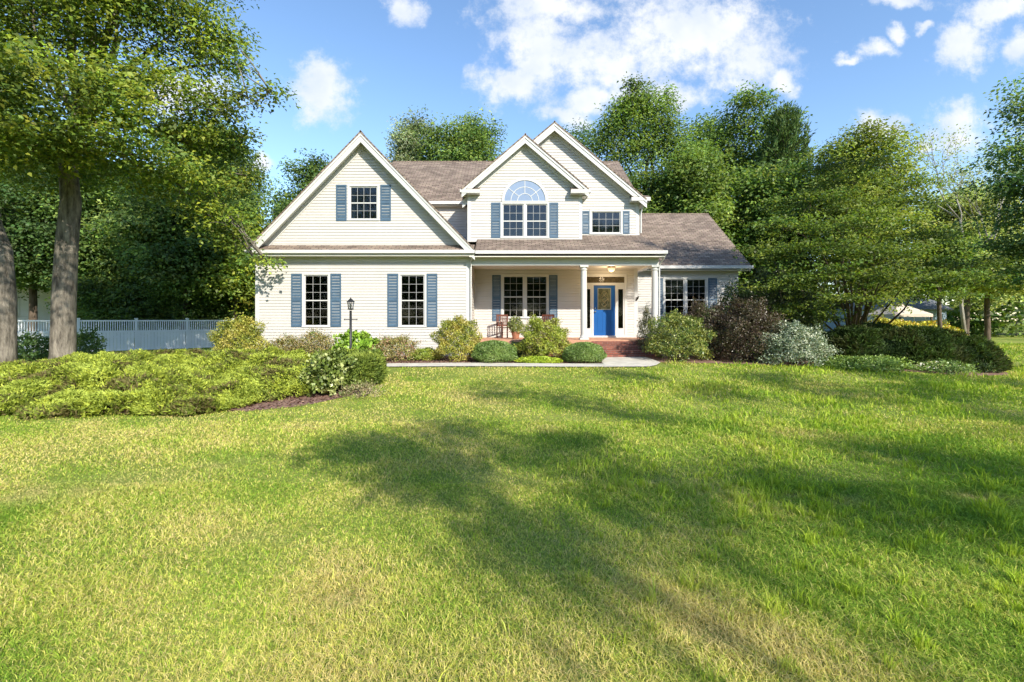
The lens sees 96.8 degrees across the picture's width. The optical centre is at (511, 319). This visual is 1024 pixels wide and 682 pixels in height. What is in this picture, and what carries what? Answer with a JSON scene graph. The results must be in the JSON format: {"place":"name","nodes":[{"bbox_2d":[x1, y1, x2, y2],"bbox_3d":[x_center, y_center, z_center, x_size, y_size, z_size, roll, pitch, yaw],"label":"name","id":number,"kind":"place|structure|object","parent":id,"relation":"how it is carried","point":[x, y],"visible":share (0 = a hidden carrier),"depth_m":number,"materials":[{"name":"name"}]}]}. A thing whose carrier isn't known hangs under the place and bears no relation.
{"place":"outdoors","nodes":[
{"label":"outdoors","id":0,"kind":"place"},
{"bbox_2d":[0,321,1023,681],"bbox_3d":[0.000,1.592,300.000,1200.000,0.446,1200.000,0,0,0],"label":"lawn","id":1,"kind":"structure","parent":0,"point":[582,415],"depth_m":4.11,"materials":[{"name":"green plant"}]},
{"bbox_2d":[18,330,48,361],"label":"shrub","id":2,"kind":"object","parent":1,"relation":"on","point":[34,342],"visible":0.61,"depth_m":17.31,"materials":[{"name":"green plant"}]},
{"bbox_2d":[0,84,95,300],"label":"tree","id":3,"kind":"object","parent":1,"relation":"on","point":[29,114],"visible":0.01,"depth_m":36.01,"materials":[{"name":"green plant"}]},
{"bbox_2d":[0,163,118,334],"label":"tree","id":4,"kind":"object","parent":1,"relation":"on","point":[27,270],"visible":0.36,"depth_m":28.54,"materials":[{"name":"green plant"}]},
{"bbox_2d":[48,325,106,354],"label":"shrub","id":5,"kind":"object","parent":1,"relation":"on","point":[88,338],"visible":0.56,"depth_m":17.48,"materials":[{"name":"green plant"}]},
{"bbox_2d":[0,0,174,362],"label":"maple tree","id":6,"kind":"object","parent":1,"relation":"on","point":[8,325],"visible":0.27,"depth_m":13.80,"materials":[{"name":"green plant"}]},
{"bbox_2d":[43,273,146,334],"bbox_3d":[-27.350,-0.524,30.831,5.866,5.244,6.432,0,0,0],"label":"tall bush","id":7,"kind":"object","parent":1,"relation":"on","point":[88,307],"visible":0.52,"depth_m":29.21,"materials":[{"name":"green plant"}]},
{"bbox_2d":[16,157,186,288],"bbox_3d":[-28.474,-4.994,32.444,11.137,14.197,11.309,0,0,0],"label":"tree","id":8,"kind":"object","parent":1,"relation":"on","point":[102,258],"visible":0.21,"depth_m":29.41,"materials":[{"name":"green plant"}]},
{"bbox_2d":[17,285,194,337],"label":"neighbour house","id":9,"kind":"structure","parent":1,"relation":"on","point":[23,309],"depth_m":39.98,"materials":[{"name":"white wood"}]},
{"bbox_2d":[17,297,28,316],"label":"window","id":10,"kind":"structure","parent":9,"relation":"in","point":[17,297],"depth_m":39.96,"materials":[{"name":"grey glass"}]},
{"bbox_2d":[18,318,233,352],"bbox_3d":[-22.424,0.905,25.260,12.170,1.990,0.170,0,0,-43],"label":"fence","id":11,"kind":"object","parent":1,"relation":"on","point":[122,340],"visible":0.63,"depth_m":26.35,"materials":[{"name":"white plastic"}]},
{"bbox_2d":[92,266,198,332],"bbox_3d":[-24.372,-0.956,31.147,6.322,6.110,6.363,0,0,-31],"label":"tall bush","id":12,"kind":"object","parent":1,"relation":"on","point":[147,312],"visible":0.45,"depth_m":29.58,"materials":[{"name":"green plant"}]},
{"bbox_2d":[0,0,301,359],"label":"maple tree","id":13,"kind":"object","parent":1,"relation":"on","point":[127,84],"visible":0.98,"depth_m":14.26,"materials":[{"name":"green plant"}]},
{"bbox_2d":[82,167,257,346],"bbox_3d":[-21.937,-3.991,30.023,8.910,12.206,9.384,0,0,0],"label":"tree","id":14,"kind":"object","parent":1,"relation":"on","point":[154,245],"visible":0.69,"depth_m":27.80,"materials":[{"name":"green plant"}]},
{"bbox_2d":[0,345,356,419],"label":"juniper bed","id":15,"kind":"object","parent":1,"relation":"on","point":[185,381],"visible":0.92,"depth_m":9.58,"materials":[{"name":"plant"}]},
{"bbox_2d":[142,263,230,334],"bbox_3d":[-21.639,-1.379,31.475,5.955,6.956,6.263,0,0,0],"label":"tall bush","id":16,"kind":"object","parent":1,"relation":"on","point":[195,313],"visible":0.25,"depth_m":30.20,"materials":[{"name":"green plant"}]},
{"bbox_2d":[142,114,284,326],"bbox_3d":[-26.102,-7.813,40.676,11.280,19.834,10.932,0,0,0],"label":"tree","id":17,"kind":"object","parent":1,"relation":"on","point":[251,195],"visible":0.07,"depth_m":39.83,"materials":[{"name":"green plant"}]},
{"bbox_2d":[171,195,272,339],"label":"tree","id":18,"kind":"object","parent":1,"relation":"on","point":[242,281],"visible":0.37,"depth_m":29.76,"materials":[{"name":"green plant"}]},
{"bbox_2d":[69,381,379,414],"bbox_3d":[-8.225,1.606,11.385,9.550,0.367,5.631,0,0,0],"label":"mulch bed","id":19,"kind":"object","parent":1,"relation":"on","point":[275,402],"visible":0.12,"depth_m":9.73,"materials":[{"name":"brown soil"}]},
{"bbox_2d":[297,345,362,396],"bbox_3d":[-4.213,1.183,10.599,1.489,1.207,1.350,0,0,0],"label":"hydrangea","id":20,"kind":"object","parent":19,"relation":"on","point":[325,360],"visible":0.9,"depth_m":10.33,"materials":[{"name":"green plant"}]},
{"bbox_2d":[309,348,389,393],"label":"juniper","id":21,"kind":"object","parent":19,"relation":"on","point":[373,365],"visible":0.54,"depth_m":11.10,"materials":[{"name":"green plant"}]},
{"bbox_2d":[344,297,357,348],"bbox_3d":[-4.681,0.502,13.200,0.400,2.303,0.225,0,0,0],"label":"lamp post","id":22,"kind":"object","parent":19,"relation":"on","point":[350,319],"visible":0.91,"depth_m":13.18,"materials":[{"name":"black metal"}]},
{"bbox_2d":[114,355,600,412],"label":"mulch chips","id":23,"kind":"object","parent":19,"relation":"on","point":[433,360],"visible":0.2,"depth_m":10.53,"materials":[{"name":"brown plant"}]},
{"bbox_2d":[201,292,254,339],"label":"tall bush","id":24,"kind":"object","parent":1,"relation":"on","point":[227,307],"visible":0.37,"depth_m":31.01,"materials":[{"name":"green plant"}]},
{"bbox_2d":[206,312,272,351],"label":"shrub","id":25,"kind":"object","parent":1,"relation":"on","point":[239,326],"visible":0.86,"depth_m":15.49,"materials":[{"name":"green plant"}]},
{"bbox_2d":[254,184,296,271],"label":"tree","id":26,"kind":"object","parent":1,"relation":"on","point":[276,200],"visible":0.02,"depth_m":32.32,"materials":[{"name":"green plant"}]},
{"bbox_2d":[262,148,331,228],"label":"tree","id":27,"kind":"object","parent":1,"relation":"on","point":[311,174],"visible":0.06,"depth_m":31.00,"materials":[{"name":"green plant"}]},
{"bbox_2d":[333,378,395,399],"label":"shrub","id":28,"kind":"object","parent":1,"relation":"on","point":[370,387],"visible":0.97,"depth_m":10.23,"materials":[{"name":"green plant"}]},
{"bbox_2d":[381,106,440,162],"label":"tree","id":29,"kind":"object","parent":1,"relation":"on","point":[403,148],"visible":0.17,"depth_m":40.60,"materials":[{"name":"green plant"}]},
{"bbox_2d":[405,106,507,160],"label":"tree","id":30,"kind":"object","parent":1,"relation":"on","point":[479,139],"visible":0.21,"depth_m":37.87,"materials":[{"name":"green plant"}]},
{"bbox_2d":[384,356,598,362],"bbox_3d":[-3.000,1.413,16.229,12.000,0.098,3.342,0,0,0],"label":"mulch bed","id":31,"kind":"object","parent":1,"relation":"on","point":[441,360],"visible":0.11,"depth_m":15.45,"materials":[{"name":"brown soil"}]},
{"bbox_2d":[263,333,308,352],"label":"shrub","id":32,"kind":"object","parent":31,"relation":"on","point":[284,340],"visible":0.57,"depth_m":16.69,"materials":[{"name":"green plant"}]},
{"bbox_2d":[288,327,343,353],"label":"shrub","id":33,"kind":"object","parent":31,"relation":"on","point":[316,335],"visible":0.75,"depth_m":16.69,"materials":[{"name":"green plant"}]},
{"bbox_2d":[329,329,381,349],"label":"hydrangea","id":34,"kind":"object","parent":31,"relation":"on","point":[364,338],"visible":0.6,"depth_m":15.64,"materials":[{"name":"green plant"}]},
{"bbox_2d":[366,333,426,361],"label":"shrub","id":35,"kind":"object","parent":31,"relation":"on","point":[391,345],"visible":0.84,"depth_m":15.78,"materials":[{"name":"green plant"}]},
{"bbox_2d":[406,346,443,360],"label":"shrub","id":36,"kind":"object","parent":31,"relation":"on","point":[426,354],"visible":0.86,"depth_m":15.74,"materials":[{"name":"green plant"}]},
{"bbox_2d":[429,313,482,361],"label":"shrub","id":37,"kind":"object","parent":31,"relation":"on","point":[459,326],"visible":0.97,"depth_m":15.47,"materials":[{"name":"green plant"}]},
{"bbox_2d":[471,340,518,362],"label":"boxwood","id":38,"kind":"object","parent":31,"relation":"on","point":[485,352],"visible":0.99,"depth_m":14.96,"materials":[{"name":"green plant"}]},
{"bbox_2d":[511,341,539,357],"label":"shrub","id":39,"kind":"object","parent":31,"relation":"on","point":[518,352],"visible":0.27,"depth_m":16.55,"materials":[{"name":"green plant"}]},
{"bbox_2d":[514,356,562,362],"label":"shrub","id":40,"kind":"object","parent":31,"relation":"on","point":[538,359],"visible":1,"depth_m":15.06,"materials":[{"name":"green plant"}]},
{"bbox_2d":[514,313,571,359],"bbox_3d":[1.151,0.596,16.492,2.154,1.753,2.103,0,0,41],"label":"shrub","id":41,"kind":"object","parent":31,"relation":"on","point":[552,329],"visible":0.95,"depth_m":16.09,"materials":[{"name":"green plant"}]},
{"bbox_2d":[562,342,606,362],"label":"boxwood","id":42,"kind":"object","parent":31,"relation":"on","point":[582,351],"visible":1,"depth_m":15.10,"materials":[{"name":"green plant"}]},
{"bbox_2d":[244,120,753,357],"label":"house","id":43,"kind":"structure","parent":1,"relation":"on","point":[550,219],"depth_m":18.50,"materials":[{"name":"white wood"}]},
{"bbox_2d":[302,273,329,326],"bbox_3d":[-7.650,-0.765,18.123,1.114,2.124,0.755,0,0,0],"label":"window","id":44,"kind":"structure","parent":43,"relation":"in","point":[315,286],"depth_m":18.25,"materials":[{"name":"white glass"}]},
{"bbox_2d":[347,184,379,220],"bbox_3d":[-5.800,-4.580,18.123,1.254,1.414,0.755,0,0,0],"label":"window","id":45,"kind":"structure","parent":43,"relation":"in","point":[363,199],"depth_m":18.08,"materials":[{"name":"white glass"}]},
{"bbox_2d":[398,273,426,326],"bbox_3d":[-3.890,-0.765,18.123,1.114,2.124,0.755,0,0,0],"label":"window","id":46,"kind":"structure","parent":43,"relation":"in","point":[412,300],"depth_m":18.50,"materials":[{"name":"white glass"}]},
{"bbox_2d":[496,314,513,337],"bbox_3d":[-0.293,0.278,19.188,0.560,1.000,0.572,0,0,-29],"label":"wooden chair","id":47,"kind":"object","parent":43,"relation":"on","point":[497,320],"visible":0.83,"depth_m":19.34,"materials":[{"name":"red wood"}]},
{"bbox_2d":[507,316,523,338],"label":"potted plant","id":48,"kind":"object","parent":43,"relation":"on","point":[515,322],"visible":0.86,"depth_m":18.39,"materials":[{"name":"green plant"}]},
{"bbox_2d":[500,202,548,237],"bbox_3d":[0.525,-4.070,18.923,2.004,1.474,0.755,0,0,0],"label":"window","id":49,"kind":"structure","parent":43,"relation":"in","point":[504,228],"depth_m":18.60,"materials":[{"name":"white glass"}]},
{"bbox_2d":[501,274,548,317],"bbox_3d":[0.575,-1.025,20.322,2.104,1.944,0.755,0,0,0],"label":"window","id":50,"kind":"structure","parent":43,"relation":"in","point":[522,295],"depth_m":20.70,"materials":[{"name":"white glass"}]},
{"bbox_2d":[502,178,547,201],"bbox_3d":[0.525,-5.295,18.580,1.880,0.980,0.081,0,0,0],"label":"fan window","id":51,"kind":"structure","parent":43,"relation":"in","point":[521,189],"depth_m":18.56,"materials":[{"name":"glass"}]},
{"bbox_2d":[542,314,553,337],"bbox_3d":[1.445,0.278,19.187,0.560,1.000,0.572,0,0,23],"label":"wooden chair","id":52,"kind":"object","parent":43,"relation":"on","point":[548,315],"visible":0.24,"depth_m":19.44,"materials":[{"name":"red wood"}]},
{"bbox_2d":[594,285,614,335],"bbox_3d":[4.060,-0.405,19.970,0.940,2.210,0.150,0,0,0],"label":"door","id":53,"kind":"structure","parent":43,"relation":"in","point":[604,295],"depth_m":20.00,"materials":[{"name":"blue wood"}]},
{"bbox_2d":[589,209,622,233],"bbox_3d":[3.945,-4.100,19.423,1.404,1.034,0.755,0,0,0],"label":"window","id":54,"kind":"structure","parent":43,"relation":"in","point":[600,222],"depth_m":19.80,"materials":[{"name":"white glass"}]},
{"bbox_2d":[663,277,707,318],"bbox_3d":[8.150,-0.950,21.722,2.114,2.074,0.755,0,0,0],"label":"window","id":55,"kind":"structure","parent":43,"relation":"in","point":[677,291],"depth_m":21.47,"materials":[{"name":"white glass"}]},
{"bbox_2d":[387,357,659,366],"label":"footpath","id":56,"kind":"structure","parent":1,"relation":"on","point":[623,361],"depth_m":14.67,"materials":[{"name":"concrete"}]},
{"bbox_2d":[561,116,594,152],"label":"tree","id":57,"kind":"object","parent":1,"relation":"on","point":[579,134],"visible":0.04,"depth_m":43.41,"materials":[{"name":"green plant"}]},
{"bbox_2d":[213,283,1023,336],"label":"woods","id":58,"kind":"object","parent":1,"relation":"on","point":[976,320],"visible":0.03,"depth_m":47.84,"materials":[{"name":"green plant"}]},
{"bbox_2d":[580,71,732,241],"bbox_3d":[10.074,-8.167,34.080,10.774,20.534,12.573,0,0,0],"label":"tree","id":59,"kind":"object","parent":1,"relation":"on","point":[621,127],"visible":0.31,"depth_m":33.20,"materials":[{"name":"green plant"}]},
{"bbox_2d":[639,140,757,287],"bbox_3d":[12.543,-5.146,31.185,7.598,13.999,8.102,0,0,-28],"label":"tree","id":60,"kind":"object","parent":1,"relation":"on","point":[699,185],"visible":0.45,"depth_m":29.28,"materials":[{"name":"green plant"}]},
{"bbox_2d":[679,79,820,291],"bbox_3d":[19.157,-8.460,38.153,12.530,21.099,12.556,0,0,-30],"label":"tree","id":61,"kind":"object","parent":1,"relation":"on","point":[747,100],"visible":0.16,"depth_m":36.40,"materials":[{"name":"green plant"}]},
{"bbox_2d":[714,148,824,304],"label":"tree","id":62,"kind":"object","parent":1,"relation":"on","point":[776,183],"visible":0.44,"depth_m":28.68,"materials":[{"name":"green plant"}]},
{"bbox_2d":[746,100,834,316],"bbox_3d":[19.839,-6.953,33.142,6.820,17.905,7.140,0,0,0],"label":"tree","id":63,"kind":"object","parent":1,"relation":"on","point":[784,127],"visible":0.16,"depth_m":32.31,"materials":[{"name":"green plant"}]},
{"bbox_2d":[651,352,1007,375],"bbox_3d":[10.820,1.581,16.958,12.015,0.373,5.984,0,0,12],"label":"mulch bed","id":64,"kind":"object","parent":1,"relation":"on","point":[662,359],"visible":0.16,"depth_m":15.42,"materials":[{"name":"brown soil"}]},
{"bbox_2d":[636,305,656,349],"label":"shrub","id":65,"kind":"object","parent":64,"relation":"on","point":[644,322],"visible":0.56,"depth_m":17.23,"materials":[{"name":"green plant"}]},
{"bbox_2d":[641,308,718,362],"bbox_3d":[5.817,0.497,15.925,2.606,1.910,2.325,0,0,0],"label":"shrub","id":66,"kind":"object","parent":64,"relation":"on","point":[681,326],"visible":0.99,"depth_m":15.47,"materials":[{"name":"green plant"}]},
{"bbox_2d":[676,293,741,359],"bbox_3d":[7.059,0.245,16.573,2.564,2.433,2.248,0,0,0],"label":"barberry","id":67,"kind":"object","parent":64,"relation":"on","point":[707,313],"visible":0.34,"depth_m":16.27,"materials":[{"name":"brown plant"}]},
{"bbox_2d":[707,295,790,362],"bbox_3d":[8.220,0.291,15.764,2.989,2.390,2.591,0,0,0],"label":"barberry","id":68,"kind":"object","parent":64,"relation":"on","point":[743,319],"visible":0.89,"depth_m":15.35,"materials":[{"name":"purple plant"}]},
{"bbox_2d":[703,262,839,357],"bbox_3d":[10.022,-0.379,18.082,4.992,3.778,4.379,0,0,0],"label":"weeping shrub","id":69,"kind":"object","parent":64,"relation":"on","point":[763,273],"visible":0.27,"depth_m":17.33,"materials":[{"name":"green plant"}]},
{"bbox_2d":[749,319,844,366],"bbox_3d":[9.265,0.740,14.965,2.605,1.549,2.259,0,0,0],"label":"shrub","id":70,"kind":"object","parent":64,"relation":"on","point":[808,341],"visible":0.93,"depth_m":14.56,"materials":[{"name":"green plant"}]},
{"bbox_2d":[807,355,854,367],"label":"shrub","id":71,"kind":"object","parent":64,"relation":"on","point":[826,362],"visible":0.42,"depth_m":14.38,"materials":[{"name":"green plant"}]},
{"bbox_2d":[822,354,927,371],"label":"shrub","id":72,"kind":"object","parent":64,"relation":"on","point":[889,362],"visible":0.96,"depth_m":13.79,"materials":[{"name":"green plant"}]},
{"bbox_2d":[809,321,1014,372],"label":"juniper","id":73,"kind":"object","parent":64,"relation":"on","point":[916,343],"visible":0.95,"depth_m":14.90,"materials":[{"name":"green plant"}]},
{"bbox_2d":[910,358,987,374],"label":"flowering plant","id":74,"kind":"object","parent":64,"relation":"on","point":[952,366],"visible":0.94,"depth_m":13.78,"materials":[{"name":"green plant"}]},
{"bbox_2d":[719,150,1023,330],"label":"dogwood tree","id":75,"kind":"object","parent":1,"relation":"on","point":[872,277],"visible":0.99,"depth_m":15.95,"materials":[{"name":"green plant"}]},
{"bbox_2d":[788,113,957,322],"bbox_3d":[20.479,-4.848,26.866,8.515,13.896,7.959,0,0,0],"label":"tree","id":76,"kind":"object","parent":1,"relation":"on","point":[876,143],"visible":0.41,"depth_m":25.57,"materials":[{"name":"green plant"}]},
{"bbox_2d":[866,304,932,321],"bbox_3d":[32.209,0.244,38.000,3.100,3.112,3.100,0,0,0],"label":"gazebo","id":77,"kind":"object","parent":1,"relation":"on","point":[916,313],"visible":0.42,"depth_m":36.78,"materials":[{"name":"beige fabric"}]},
{"bbox_2d":[865,317,963,331],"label":"shrub","id":78,"kind":"object","parent":1,"relation":"on","point":[897,322],"visible":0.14,"depth_m":29.68,"materials":[{"name":"yellow plant"}]},
{"bbox_2d":[819,108,1023,332],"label":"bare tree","id":79,"kind":"object","parent":1,"relation":"on","point":[961,306],"visible":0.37,"depth_m":36.14,"materials":[{"name":"green plant"}]},
{"bbox_2d":[885,223,1002,327],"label":"tree","id":80,"kind":"object","parent":1,"relation":"on","point":[955,249],"visible":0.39,"depth_m":25.11,"materials":[{"name":"green plant"}]},
{"bbox_2d":[904,173,1023,334],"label":"tree","id":81,"kind":"object","parent":1,"relation":"on","point":[950,217],"visible":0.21,"depth_m":40.86,"materials":[{"name":"green plant"}]},
{"bbox_2d":[918,240,1023,340],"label":"tree","id":82,"kind":"object","parent":1,"relation":"on","point":[996,290],"visible":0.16,"depth_m":29.32,"materials":[{"name":"green plant"}]},
{"bbox_2d":[934,73,1023,292],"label":"tree","id":83,"kind":"object","parent":1,"relation":"on","point":[1006,187],"visible":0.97,"depth_m":17.17,"materials":[{"name":"green plant"}]},
{"bbox_2d":[948,321,1023,335],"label":"metal fence","id":84,"kind":"object","parent":1,"relation":"on","point":[1017,322],"visible":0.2,"depth_m":49.99,"materials":[{"name":"metal"}]},
{"bbox_2d":[1,0,1023,320],"label":"sky","id":85,"kind":"structure","parent":0,"point":[352,66],"materials":[{"name":"blue"}]},
{"bbox_2d":[823,297,953,333],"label":"neighbour house","id":86,"kind":"structure","parent":0,"point":[929,306],"depth_m":46.24,"materials":[{"name":"grey"}]}
]}

